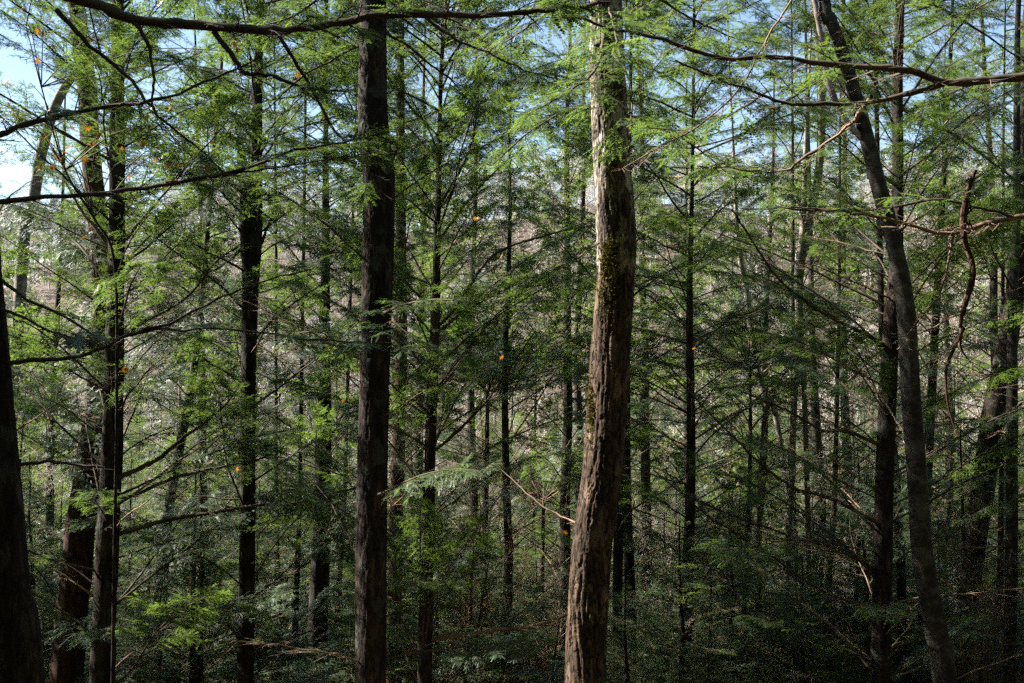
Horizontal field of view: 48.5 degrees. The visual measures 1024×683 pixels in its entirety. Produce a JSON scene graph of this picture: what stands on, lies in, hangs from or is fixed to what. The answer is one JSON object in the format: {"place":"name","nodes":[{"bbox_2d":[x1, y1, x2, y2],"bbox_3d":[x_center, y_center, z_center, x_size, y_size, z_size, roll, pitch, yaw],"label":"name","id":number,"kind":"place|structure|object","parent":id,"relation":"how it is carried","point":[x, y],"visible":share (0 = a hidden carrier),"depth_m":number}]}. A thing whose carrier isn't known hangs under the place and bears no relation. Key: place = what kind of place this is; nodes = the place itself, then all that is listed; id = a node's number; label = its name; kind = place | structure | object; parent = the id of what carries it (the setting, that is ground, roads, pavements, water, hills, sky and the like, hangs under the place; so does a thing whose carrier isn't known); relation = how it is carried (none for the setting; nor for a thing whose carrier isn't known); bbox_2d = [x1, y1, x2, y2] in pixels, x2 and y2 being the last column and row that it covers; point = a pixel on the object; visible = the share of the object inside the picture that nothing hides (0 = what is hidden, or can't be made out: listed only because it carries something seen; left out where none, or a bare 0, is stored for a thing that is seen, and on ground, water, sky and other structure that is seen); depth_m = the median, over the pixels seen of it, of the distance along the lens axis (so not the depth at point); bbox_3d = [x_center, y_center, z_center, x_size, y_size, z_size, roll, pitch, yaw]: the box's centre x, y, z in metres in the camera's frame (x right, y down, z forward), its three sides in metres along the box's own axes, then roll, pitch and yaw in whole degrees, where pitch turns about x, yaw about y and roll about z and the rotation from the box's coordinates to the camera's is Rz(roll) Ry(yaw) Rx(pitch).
{"place":"outdoors","nodes":[
{"label":"outdoors","id":0,"kind":"place"},
{"bbox_2d":[0,0,1023,262],"label":"sky","id":1,"kind":"structure","parent":0,"point":[14,69]},
{"bbox_2d":[2,203,1023,570],"bbox_3d":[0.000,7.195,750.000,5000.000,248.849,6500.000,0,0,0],"label":"ground","id":2,"kind":"structure","parent":0,"point":[48,299],"depth_m":213.87},
{"bbox_2d":[0,154,57,571],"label":"hemlock tree","id":3,"kind":"object","parent":2,"relation":"on","point":[13,267],"visible":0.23,"depth_m":36.59},
{"bbox_2d":[0,71,84,549],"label":"hemlock tree","id":4,"kind":"object","parent":2,"relation":"on","point":[9,273],"visible":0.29,"depth_m":20.87},
{"bbox_2d":[18,410,95,617],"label":"hemlock tree","id":5,"kind":"object","parent":2,"relation":"on","point":[39,522],"visible":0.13,"depth_m":38.84},
{"bbox_2d":[10,21,108,536],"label":"hemlock tree","id":6,"kind":"object","parent":2,"relation":"on","point":[20,283],"visible":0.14,"depth_m":24.75},
{"bbox_2d":[15,379,123,682],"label":"hemlock tree","id":7,"kind":"object","parent":2,"relation":"on","point":[46,667],"visible":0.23,"depth_m":24.75},
{"bbox_2d":[0,43,144,680],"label":"hemlock tree","id":8,"kind":"object","parent":2,"relation":"on","point":[63,142],"visible":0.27,"depth_m":26.50},
{"bbox_2d":[17,265,128,555],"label":"hemlock tree","id":9,"kind":"object","parent":2,"relation":"on","point":[21,422],"visible":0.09,"depth_m":49.70},
{"bbox_2d":[21,455,135,682],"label":"young hemlock","id":10,"kind":"object","parent":2,"relation":"on","point":[33,583],"visible":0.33,"depth_m":24.22},
{"bbox_2d":[24,464,135,677],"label":"hemlock tree","id":11,"kind":"object","parent":2,"relation":"on","point":[60,503],"visible":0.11,"depth_m":28.07},
{"bbox_2d":[0,0,241,682],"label":"red barked tree","id":12,"kind":"object","parent":2,"relation":"on","point":[66,665],"visible":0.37,"depth_m":17.84},
{"bbox_2d":[121,358,178,581],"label":"hemlock tree","id":13,"kind":"object","parent":2,"relation":"on","point":[139,452],"visible":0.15,"depth_m":61.28},
{"bbox_2d":[2,0,300,682],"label":"tree","id":14,"kind":"object","parent":2,"relation":"on","point":[84,160],"visible":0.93,"depth_m":12.99},
{"bbox_2d":[94,451,210,632],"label":"hemlock tree","id":15,"kind":"object","parent":2,"relation":"on","point":[155,505],"visible":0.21,"depth_m":36.22},
{"bbox_2d":[90,459,215,645],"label":"hemlock tree","id":16,"kind":"object","parent":2,"relation":"on","point":[129,510],"visible":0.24,"depth_m":28.60},
{"bbox_2d":[45,515,279,682],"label":"young hemlock","id":17,"kind":"object","parent":2,"relation":"on","point":[140,587],"visible":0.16,"depth_m":21.62},
{"bbox_2d":[0,0,355,682],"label":"hemlock tree","id":18,"kind":"object","parent":2,"relation":"on","point":[99,633],"visible":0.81,"depth_m":14.87},
{"bbox_2d":[122,344,234,588],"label":"hemlock tree","id":19,"kind":"object","parent":2,"relation":"on","point":[169,442],"visible":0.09,"depth_m":46.31},
{"bbox_2d":[83,589,276,682],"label":"young hemlock","id":20,"kind":"object","parent":2,"relation":"on","point":[148,678],"visible":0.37,"depth_m":19.24},
{"bbox_2d":[52,457,335,682],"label":"young hemlock","id":21,"kind":"object","parent":2,"relation":"on","point":[192,669],"visible":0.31,"depth_m":19.48},
{"bbox_2d":[67,1,325,677],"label":"hemlock tree","id":22,"kind":"object","parent":2,"relation":"on","point":[212,320],"visible":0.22,"depth_m":23.07},
{"bbox_2d":[51,0,348,674],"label":"hemlock tree","id":23,"kind":"object","parent":2,"relation":"on","point":[192,374],"visible":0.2,"depth_m":21.32},
{"bbox_2d":[147,371,263,599],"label":"hemlock tree","id":24,"kind":"object","parent":2,"relation":"on","point":[159,506],"visible":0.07,"depth_m":38.63},
{"bbox_2d":[116,521,296,682],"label":"hemlock tree","id":25,"kind":"object","parent":2,"relation":"on","point":[234,572],"visible":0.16,"depth_m":22.66},
{"bbox_2d":[82,463,344,682],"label":"young hemlock","id":26,"kind":"object","parent":2,"relation":"on","point":[200,670],"visible":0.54,"depth_m":18.15},
{"bbox_2d":[128,497,354,682],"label":"hemlock tree","id":27,"kind":"object","parent":2,"relation":"on","point":[279,560],"visible":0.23,"depth_m":23.88},
{"bbox_2d":[177,416,311,624],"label":"hemlock tree","id":28,"kind":"object","parent":2,"relation":"on","point":[231,536],"visible":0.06,"depth_m":36.35},
{"bbox_2d":[153,46,344,578],"bbox_3d":[-9.166,3.156,38.296,7.065,27.815,6.681,1,1,11],"label":"hemlock tree","id":29,"kind":"object","parent":2,"relation":"on","point":[262,262],"visible":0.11,"depth_m":37.91},
{"bbox_2d":[78,0,443,682],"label":"hemlock tree","id":30,"kind":"object","parent":2,"relation":"on","point":[249,228],"visible":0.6,"depth_m":16.89},
{"bbox_2d":[175,528,352,682],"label":"hemlock tree","id":31,"kind":"object","parent":2,"relation":"on","point":[257,580],"visible":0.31,"depth_m":23.14},
{"bbox_2d":[175,0,388,678],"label":"hemlock tree","id":32,"kind":"object","parent":2,"relation":"on","point":[276,249],"visible":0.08,"depth_m":24.81},
{"bbox_2d":[211,389,355,629],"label":"hemlock tree","id":33,"kind":"object","parent":2,"relation":"on","point":[280,458],"visible":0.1,"depth_m":34.81},
{"bbox_2d":[221,464,354,676],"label":"hemlock tree","id":34,"kind":"object","parent":2,"relation":"on","point":[290,569],"visible":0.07,"depth_m":25.76},
{"bbox_2d":[0,0,609,682],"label":"hemlock tree","id":35,"kind":"object","parent":2,"relation":"on","point":[20,646],"visible":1,"depth_m":5.19},
{"bbox_2d":[168,0,449,679],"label":"hemlock tree","id":36,"kind":"object","parent":2,"relation":"on","point":[319,578],"visible":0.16,"depth_m":21.93},
{"bbox_2d":[261,373,357,606],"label":"hemlock tree","id":37,"kind":"object","parent":2,"relation":"on","point":[313,469],"visible":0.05,"depth_m":39.23},
{"bbox_2d":[187,0,455,681],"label":"hemlock tree","id":38,"kind":"object","parent":2,"relation":"on","point":[300,409],"visible":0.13,"depth_m":23.41},
{"bbox_2d":[227,0,473,635],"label":"hemlock tree","id":39,"kind":"object","parent":2,"relation":"on","point":[350,303],"visible":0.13,"depth_m":24.13},
{"bbox_2d":[269,561,432,681],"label":"young hemlock","id":40,"kind":"object","parent":2,"relation":"on","point":[339,610],"visible":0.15,"depth_m":24.32},
{"bbox_2d":[278,567,450,682],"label":"young hemlock","id":41,"kind":"object","parent":2,"relation":"on","point":[346,677],"visible":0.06,"depth_m":21.39},
{"bbox_2d":[199,0,560,682],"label":"hemlock tree","id":42,"kind":"object","parent":2,"relation":"on","point":[372,491],"visible":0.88,"depth_m":12.36},
{"bbox_2d":[228,0,567,682],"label":"hemlock tree","id":43,"kind":"object","parent":2,"relation":"on","point":[401,207],"visible":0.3,"depth_m":19.79},
{"bbox_2d":[279,565,530,682],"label":"hemlock tree","id":44,"kind":"object","parent":2,"relation":"on","point":[344,673],"visible":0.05,"depth_m":22.28},
{"bbox_2d":[262,9,555,622],"bbox_3d":[-3.071,1.775,35.294,9.272,27.815,7.999,-2,-5,34],"label":"hemlock tree","id":45,"kind":"object","parent":2,"relation":"on","point":[423,83],"visible":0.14,"depth_m":35.30},
{"bbox_2d":[272,449,564,682],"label":"young hemlock","id":46,"kind":"object","parent":2,"relation":"on","point":[395,673],"visible":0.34,"depth_m":17.67},
{"bbox_2d":[278,495,561,682],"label":"young hemlock","id":47,"kind":"object","parent":2,"relation":"on","point":[539,652],"visible":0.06,"depth_m":22.93},
{"bbox_2d":[246,0,647,682],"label":"young hemlock","id":48,"kind":"object","parent":2,"relation":"on","point":[430,554],"visible":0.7,"depth_m":14.26},
{"bbox_2d":[389,435,524,682],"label":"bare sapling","id":49,"kind":"object","parent":2,"relation":"on","point":[472,575],"visible":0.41,"depth_m":18.13},
{"bbox_2d":[310,277,635,682],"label":"hemlock tree","id":50,"kind":"object","parent":2,"relation":"on","point":[553,358],"visible":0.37,"depth_m":22.99},
{"bbox_2d":[417,501,545,682],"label":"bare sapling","id":51,"kind":"object","parent":2,"relation":"on","point":[481,606],"visible":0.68,"depth_m":17.05},
{"bbox_2d":[392,5,589,624],"bbox_3d":[-0.623,1.880,28.771,5.759,22.674,5.446,0,0,12],"label":"hemlock tree","id":52,"kind":"object","parent":2,"relation":"on","point":[469,395],"visible":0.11,"depth_m":28.75},
{"bbox_2d":[441,390,558,620],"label":"hemlock tree","id":53,"kind":"object","parent":2,"relation":"on","point":[482,435],"visible":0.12,"depth_m":38.37},
{"bbox_2d":[415,21,596,682],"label":"hemlock tree","id":54,"kind":"object","parent":2,"relation":"on","point":[504,408],"visible":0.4,"depth_m":21.63},
{"bbox_2d":[440,304,575,634],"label":"hemlock tree","id":55,"kind":"object","parent":2,"relation":"on","point":[552,434],"visible":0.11,"depth_m":33.14},
{"bbox_2d":[0,137,1023,542],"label":"bare woodland","id":56,"kind":"object","parent":2,"relation":"on","point":[590,193],"visible":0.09,"depth_m":210.37},
{"bbox_2d":[3,166,1023,507],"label":"evergreen woodland","id":57,"kind":"object","parent":2,"relation":"on","point":[535,266],"visible":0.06,"depth_m":197.34},
{"bbox_2d":[423,408,647,669],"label":"hemlock tree","id":58,"kind":"object","parent":2,"relation":"on","point":[536,490],"visible":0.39,"depth_m":26.14},
{"bbox_2d":[460,533,611,680],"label":"hemlock tree","id":59,"kind":"object","parent":2,"relation":"on","point":[535,571],"visible":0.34,"depth_m":26.24},
{"bbox_2d":[519,545,570,682],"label":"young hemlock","id":60,"kind":"object","parent":2,"relation":"on","point":[556,646],"visible":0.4,"depth_m":19.69},
{"bbox_2d":[491,494,644,671],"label":"hemlock tree","id":61,"kind":"object","parent":2,"relation":"on","point":[548,525],"visible":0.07,"depth_m":28.50},
{"bbox_2d":[487,0,702,607],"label":"hemlock tree","id":62,"kind":"object","parent":2,"relation":"on","point":[579,391],"visible":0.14,"depth_m":30.49},
{"bbox_2d":[443,1,747,680],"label":"hemlock tree","id":63,"kind":"object","parent":2,"relation":"on","point":[568,191],"visible":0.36,"depth_m":24.84},
{"bbox_2d":[434,0,793,681],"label":"hemlock tree","id":64,"kind":"object","parent":2,"relation":"on","point":[618,575],"visible":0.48,"depth_m":20.62},
{"bbox_2d":[452,0,788,682],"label":"tree","id":65,"kind":"object","parent":2,"relation":"on","point":[607,392],"visible":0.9,"depth_m":8.87},
{"bbox_2d":[528,584,737,682],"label":"young hemlock","id":66,"kind":"object","parent":2,"relation":"on","point":[626,670],"visible":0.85,"depth_m":17.34},
{"bbox_2d":[517,2,752,668],"bbox_3d":[3.645,1.265,32.748,7.738,26.906,8.969,-1,1,-16],"label":"hemlock tree","id":67,"kind":"object","parent":2,"relation":"on","point":[644,324],"visible":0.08,"depth_m":32.44},
{"bbox_2d":[484,0,816,681],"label":"hemlock tree","id":68,"kind":"object","parent":2,"relation":"on","point":[628,563],"visible":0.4,"depth_m":21.99},
{"bbox_2d":[634,461,704,672],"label":"bare tree","id":69,"kind":"object","parent":2,"relation":"on","point":[666,531],"visible":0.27,"depth_m":27.11},
{"bbox_2d":[508,0,864,676],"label":"hemlock tree","id":70,"kind":"object","parent":2,"relation":"on","point":[691,454],"visible":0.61,"depth_m":19.83},
{"bbox_2d":[541,519,836,682],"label":"young hemlock","id":71,"kind":"object","parent":2,"relation":"on","point":[682,603],"visible":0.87,"depth_m":18.61},
{"bbox_2d":[608,460,779,679],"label":"hemlock tree","id":72,"kind":"object","parent":2,"relation":"on","point":[675,517],"visible":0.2,"depth_m":31.27},
{"bbox_2d":[610,415,778,656],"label":"hemlock tree","id":73,"kind":"object","parent":2,"relation":"on","point":[662,513],"visible":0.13,"depth_m":32.48},
{"bbox_2d":[559,58,833,582],"bbox_3d":[5.822,3.383,36.620,8.548,25.645,7.375,0,0,29],"label":"hemlock tree","id":74,"kind":"object","parent":2,"relation":"on","point":[700,287],"visible":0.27,"depth_m":36.22},
{"bbox_2d":[655,651,758,682],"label":"young hemlock","id":75,"kind":"object","parent":2,"relation":"on","point":[709,672],"visible":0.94,"depth_m":17.85},
{"bbox_2d":[634,228,814,617],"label":"hemlock tree","id":76,"kind":"object","parent":2,"relation":"on","point":[731,468],"visible":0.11,"depth_m":42.09},
{"bbox_2d":[610,491,841,682],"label":"young hemlock","id":77,"kind":"object","parent":2,"relation":"on","point":[719,583],"visible":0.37,"depth_m":22.27},
{"bbox_2d":[647,540,842,682],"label":"hemlock tree","id":78,"kind":"object","parent":2,"relation":"on","point":[708,629],"visible":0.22,"depth_m":22.87},
{"bbox_2d":[696,372,800,663],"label":"hemlock tree","id":79,"kind":"object","parent":2,"relation":"on","point":[743,472],"visible":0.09,"depth_m":40.56},
{"bbox_2d":[658,0,839,613],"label":"hemlock tree","id":80,"kind":"object","parent":2,"relation":"on","point":[775,410],"visible":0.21,"depth_m":26.18},
{"bbox_2d":[630,281,876,679],"bbox_3d":[4.675,4.700,22.994,5.065,11.984,5.898,0,0,0],"label":"hemlock tree","id":81,"kind":"object","parent":2,"relation":"on","point":[719,352],"visible":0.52,"depth_m":22.41},
{"bbox_2d":[641,416,892,682],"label":"young hemlock","id":82,"kind":"object","parent":2,"relation":"on","point":[773,533],"visible":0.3,"depth_m":23.36},
{"bbox_2d":[647,0,907,671],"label":"hemlock tree","id":83,"kind":"object","parent":2,"relation":"on","point":[793,222],"visible":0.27,"depth_m":24.77},
{"bbox_2d":[666,23,899,617],"bbox_3d":[6.249,2.576,28.241,6.942,20.826,5.989,1,1,-41],"label":"hemlock tree","id":84,"kind":"object","parent":2,"relation":"on","point":[763,410],"visible":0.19,"depth_m":27.95},
{"bbox_2d":[703,531,863,682],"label":"hemlock tree","id":85,"kind":"object","parent":2,"relation":"on","point":[794,659],"visible":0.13,"depth_m":23.73},
{"bbox_2d":[665,0,935,666],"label":"hemlock tree","id":86,"kind":"object","parent":2,"relation":"on","point":[818,424],"visible":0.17,"depth_m":26.14},
{"bbox_2d":[706,14,904,675],"bbox_3d":[6.270,1.177,23.346,4.259,19.581,5.673,0,0,0],"label":"hemlock tree","id":87,"kind":"object","parent":2,"relation":"on","point":[800,248],"visible":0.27,"depth_m":23.41},
{"bbox_2d":[710,558,903,682],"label":"young hemlock","id":88,"kind":"object","parent":2,"relation":"on","point":[803,660],"visible":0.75,"depth_m":19.05},
{"bbox_2d":[750,451,863,680],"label":"bare tree","id":89,"kind":"object","parent":2,"relation":"on","point":[812,547],"visible":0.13,"depth_m":24.45},
{"bbox_2d":[736,0,908,671],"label":"hemlock tree","id":90,"kind":"object","parent":2,"relation":"on","point":[819,160],"visible":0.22,"depth_m":23.40},
{"bbox_2d":[650,0,1023,682],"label":"hemlock tree","id":91,"kind":"object","parent":2,"relation":"on","point":[880,606],"visible":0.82,"depth_m":15.88},
{"bbox_2d":[771,380,906,663],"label":"bare tree","id":92,"kind":"object","parent":2,"relation":"on","point":[854,456],"visible":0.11,"depth_m":28.79},
{"bbox_2d":[710,444,988,682],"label":"young hemlock","id":93,"kind":"object","parent":2,"relation":"on","point":[857,545],"visible":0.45,"depth_m":22.32},
{"bbox_2d":[739,481,970,682],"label":"young hemlock","id":94,"kind":"object","parent":2,"relation":"on","point":[865,626],"visible":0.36,"depth_m":20.14},
{"bbox_2d":[730,0,989,670],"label":"hemlock tree","id":95,"kind":"object","parent":2,"relation":"on","point":[836,448],"visible":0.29,"depth_m":23.84},
{"bbox_2d":[744,0,983,634],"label":"hemlock tree","id":96,"kind":"object","parent":2,"relation":"on","point":[844,397],"visible":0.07,"depth_m":33.39},
{"bbox_2d":[775,0,980,682],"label":"hemlock tree","id":97,"kind":"object","parent":2,"relation":"on","point":[901,590],"visible":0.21,"depth_m":19.95},
{"bbox_2d":[786,0,1023,682],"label":"beech tree","id":98,"kind":"object","parent":2,"relation":"on","point":[941,655],"visible":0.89,"depth_m":13.91},
{"bbox_2d":[808,0,1023,682],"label":"hemlock tree","id":99,"kind":"object","parent":2,"relation":"on","point":[931,384],"visible":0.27,"depth_m":23.44},
{"bbox_2d":[822,423,1023,682],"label":"young hemlock","id":100,"kind":"object","parent":2,"relation":"on","point":[965,571],"visible":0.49,"depth_m":20.96},
{"bbox_2d":[829,0,1023,607],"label":"hemlock tree","id":101,"kind":"object","parent":2,"relation":"on","point":[993,288],"visible":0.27,"depth_m":30.42},
{"bbox_2d":[832,31,1023,622],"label":"hemlock tree","id":102,"kind":"object","parent":2,"relation":"on","point":[950,372],"visible":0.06,"depth_m":38.98},
{"bbox_2d":[836,553,1023,682],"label":"young hemlock","id":103,"kind":"object","parent":2,"relation":"on","point":[947,616],"visible":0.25,"depth_m":20.98},
{"bbox_2d":[860,371,1023,656],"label":"hemlock tree","id":104,"kind":"object","parent":2,"relation":"on","point":[941,474],"visible":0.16,"depth_m":26.89},
{"bbox_2d":[861,0,1023,670],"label":"hemlock tree","id":105,"kind":"object","parent":2,"relation":"on","point":[1000,522],"visible":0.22,"depth_m":23.44},
{"bbox_2d":[870,0,1023,682],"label":"hemlock tree","id":106,"kind":"object","parent":2,"relation":"on","point":[1011,539],"visible":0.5,"depth_m":19.95},
{"bbox_2d":[870,2,1023,681],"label":"hemlock tree","id":107,"kind":"object","parent":2,"relation":"on","point":[993,408],"visible":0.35,"depth_m":21.91},
{"bbox_2d":[895,471,1023,674],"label":"young hemlock","id":108,"kind":"object","parent":2,"relation":"on","point":[986,556],"visible":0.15,"depth_m":25.17},
{"bbox_2d":[909,493,1023,682],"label":"bare sapling","id":109,"kind":"object","parent":2,"relation":"on","point":[972,509],"visible":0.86,"depth_m":18.82},
{"bbox_2d":[910,498,1023,676],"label":"bare sapling","id":110,"kind":"object","parent":2,"relation":"on","point":[959,571],"visible":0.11,"depth_m":22.89},
{"bbox_2d":[933,359,1023,644],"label":"hemlock tree","id":111,"kind":"object","parent":2,"relation":"on","point":[1020,478],"visible":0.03,"depth_m":32.57},
{"bbox_2d":[953,599,1021,682],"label":"bare sapling","id":112,"kind":"object","parent":2,"relation":"on","point":[978,672],"visible":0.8,"depth_m":18.46},
{"bbox_2d":[957,607,1023,682],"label":"young hemlock","id":113,"kind":"object","parent":2,"relation":"on","point":[1018,658],"visible":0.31,"depth_m":20.77},
{"bbox_2d":[531,0,1023,349],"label":"branches","id":114,"kind":"object","parent":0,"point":[939,82],"visible":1,"depth_m":6.00},
{"bbox_2d":[944,169,978,435],"bbox_3d":[2.326,-0.199,5.887,0.165,1.378,0.134,0,0,0],"label":"hanging limb","id":115,"kind":"object","parent":114,"relation":"hanging from","point":[964,212],"visible":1,"depth_m":5.89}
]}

